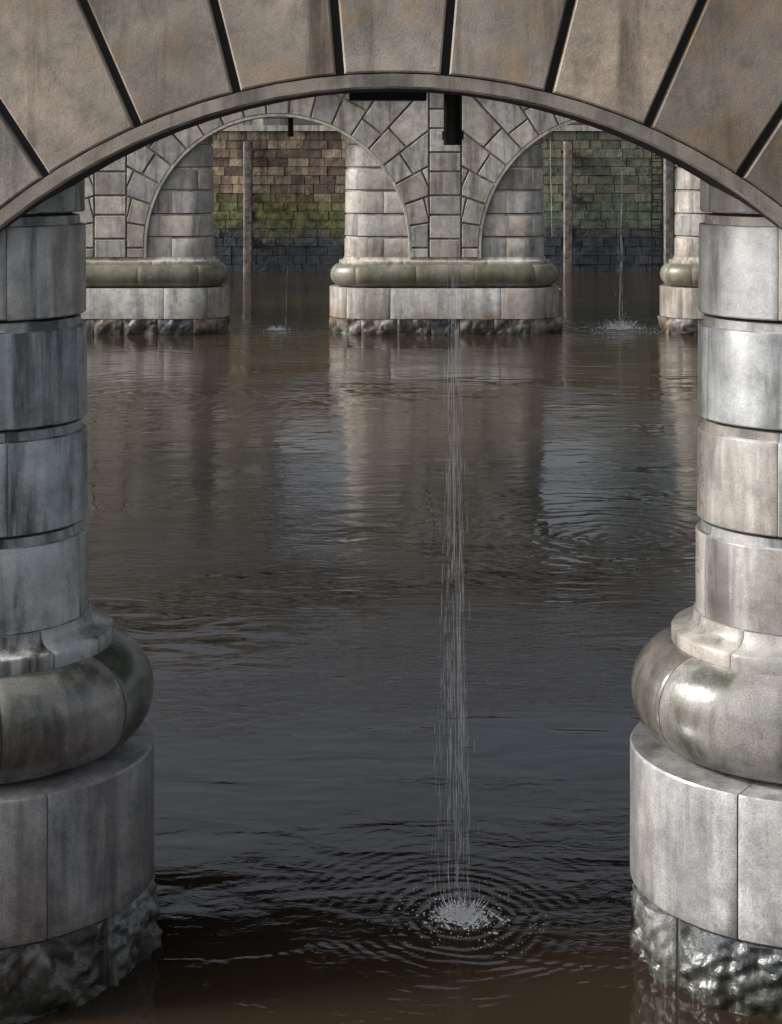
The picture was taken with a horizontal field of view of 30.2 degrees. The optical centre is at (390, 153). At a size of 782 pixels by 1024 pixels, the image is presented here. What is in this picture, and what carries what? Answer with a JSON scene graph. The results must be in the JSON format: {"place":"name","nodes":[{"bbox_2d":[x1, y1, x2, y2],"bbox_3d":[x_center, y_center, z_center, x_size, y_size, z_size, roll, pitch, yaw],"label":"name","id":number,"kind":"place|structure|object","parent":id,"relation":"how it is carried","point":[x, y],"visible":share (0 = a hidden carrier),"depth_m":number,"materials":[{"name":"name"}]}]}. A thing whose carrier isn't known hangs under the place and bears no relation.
{"place":"outdoors","nodes":[
{"label":"outdoors","id":0,"kind":"place"},
{"bbox_2d":[0,179,162,1023],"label":"bridge pier","id":1,"kind":"structure","parent":0,"point":[80,912],"depth_m":9.71,"materials":[{"name":"grey stone"}]},
{"bbox_2d":[81,136,230,334],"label":"bridge pier","id":2,"kind":"structure","parent":0,"point":[174,281],"depth_m":44.83,"materials":[{"name":"grey stone"}]},
{"bbox_2d":[236,117,279,124],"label":"walls","id":3,"kind":"structure","parent":0,"point":[265,122],"depth_m":91.02,"materials":[{"name":"stone"}]},
{"bbox_2d":[24,271,781,1023],"bbox_3d":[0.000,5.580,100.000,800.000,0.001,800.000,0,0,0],"label":"river water","id":4,"kind":"structure","parent":0,"point":[388,613],"depth_m":16.87,"materials":[{"name":"brown liquid"}]},
{"bbox_2d":[243,142,253,271],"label":"timber pile","id":5,"kind":"object","parent":4,"relation":"in","point":[248,194],"visible":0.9,"depth_m":68.14,"materials":[{"name":"grey wood"}]},
{"bbox_2d":[263,324,288,330],"bbox_3d":[-3.691,5.502,46.006,1.654,0.171,1.538,0,0,0],"label":"water splash","id":6,"kind":"object","parent":4,"relation":"on","point":[274,328],"visible":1,"depth_m":45.95,"materials":[{"name":"white liquid"}]},
{"bbox_2d":[370,868,546,952],"bbox_3d":[0.501,5.510,10.638,1.291,0.153,1.089,0,0,11],"label":"water splash","id":7,"kind":"object","parent":4,"relation":"on","point":[464,915],"visible":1,"depth_m":10.59,"materials":[{"name":"white liquid"}]},
{"bbox_2d":[562,142,572,271],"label":"timber pile","id":8,"kind":"object","parent":4,"relation":"in","point":[567,194],"visible":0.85,"depth_m":68.14,"materials":[{"name":"grey wood"}]},
{"bbox_2d":[581,315,654,331],"bbox_3d":[7.472,5.387,46.463,3.360,0.414,3.517,0,0,0],"label":"water splash","id":9,"kind":"object","parent":4,"relation":"on","point":[622,326],"visible":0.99,"depth_m":46.33,"materials":[{"name":"white liquid"}]},
{"bbox_2d":[663,159,673,263],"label":"timber pile","id":10,"kind":"object","parent":4,"relation":"in","point":[668,237],"visible":0.62,"depth_m":68.12,"materials":[{"name":"grey wood"}]},
{"bbox_3d":[0.000,1.230,17.425,34.400,10.700,16.250,0,0,0],"label":"bridge","id":11,"kind":"object","parent":4,"relation":"in","visible":0},
{"bbox_2d":[0,0,781,231],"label":"stone arch","id":12,"kind":"structure","parent":11,"relation":"attached to","point":[88,88],"depth_m":9.50,"materials":[{"name":"stone"}]},
{"bbox_2d":[349,92,463,144],"bbox_3d":[0.114,-1.391,10.600,0.834,2.658,0.200,0,0,0],"label":"drain pipe","id":13,"kind":"object","parent":11,"relation":"attached to","point":[452,133],"visible":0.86,"depth_m":10.53,"materials":[{"name":"black metal"}]},
{"bbox_3d":[1.677,1.230,47.875,42.917,10.700,6.350,0,0,0],"label":"bridge","id":14,"kind":"object","parent":4,"relation":"in","visible":0},
{"bbox_2d":[287,118,293,136],"bbox_3d":[-3.207,-1.621,46.300,0.210,2.159,0.210,0,0,0],"label":"drain pipe","id":15,"kind":"object","parent":14,"relation":"attached to","point":[290,133],"visible":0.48,"depth_m":46.22,"materials":[{"name":"black metal"}]},
{"bbox_2d":[72,93,576,257],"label":"stone arch","id":16,"kind":"structure","parent":14,"relation":"on","point":[444,193],"depth_m":44.90,"materials":[{"name":"stone"}]},
{"bbox_2d":[280,117,584,124],"label":"sky","id":17,"kind":"structure","parent":0,"point":[282,121],"materials":[{"name":"grey"}]},
{"bbox_2d":[329,136,562,334],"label":"bridge pier","id":18,"kind":"structure","parent":0,"point":[385,284],"depth_m":44.85,"materials":[{"name":"grey stone"}]},
{"bbox_2d":[657,165,712,334],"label":"bridge pier","id":19,"kind":"structure","parent":0,"point":[680,312],"depth_m":45.05,"materials":[{"name":"grey stone"}]},
{"bbox_2d":[630,179,781,1021],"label":"bridge pier","id":20,"kind":"structure","parent":0,"point":[706,808],"depth_m":9.71,"materials":[{"name":"grey stone"}]},
{"bbox_3d":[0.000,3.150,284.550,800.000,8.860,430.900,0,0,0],"label":"ground","id":21,"kind":"structure","parent":0,"visible":0},
{"bbox_2d":[213,131,676,270],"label":"brick wall","id":22,"kind":"structure","parent":21,"relation":"on","point":[347,189],"depth_m":68.78,"materials":[{"name":"brick"}]},
{"bbox_2d":[222,125,601,130],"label":"coping","id":23,"kind":"object","parent":22,"relation":"on","point":[326,128],"visible":0.18,"depth_m":68.55,"materials":[{"name":"stone"}]},
{"bbox_2d":[243,117,580,124],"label":"quay railing","id":24,"kind":"object","parent":23,"relation":"on","point":[285,118],"visible":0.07,"depth_m":69.09,"materials":[{"name":"black metal"}]},
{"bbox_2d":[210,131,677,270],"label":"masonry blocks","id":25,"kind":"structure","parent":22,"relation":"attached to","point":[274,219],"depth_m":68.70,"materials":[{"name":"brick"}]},
{"bbox_2d":[651,152,662,271],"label":"quay ladder","id":26,"kind":"object","parent":22,"relation":"attached to","point":[661,212],"visible":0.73,"depth_m":68.43,"materials":[{"name":"black metal"}]}
]}

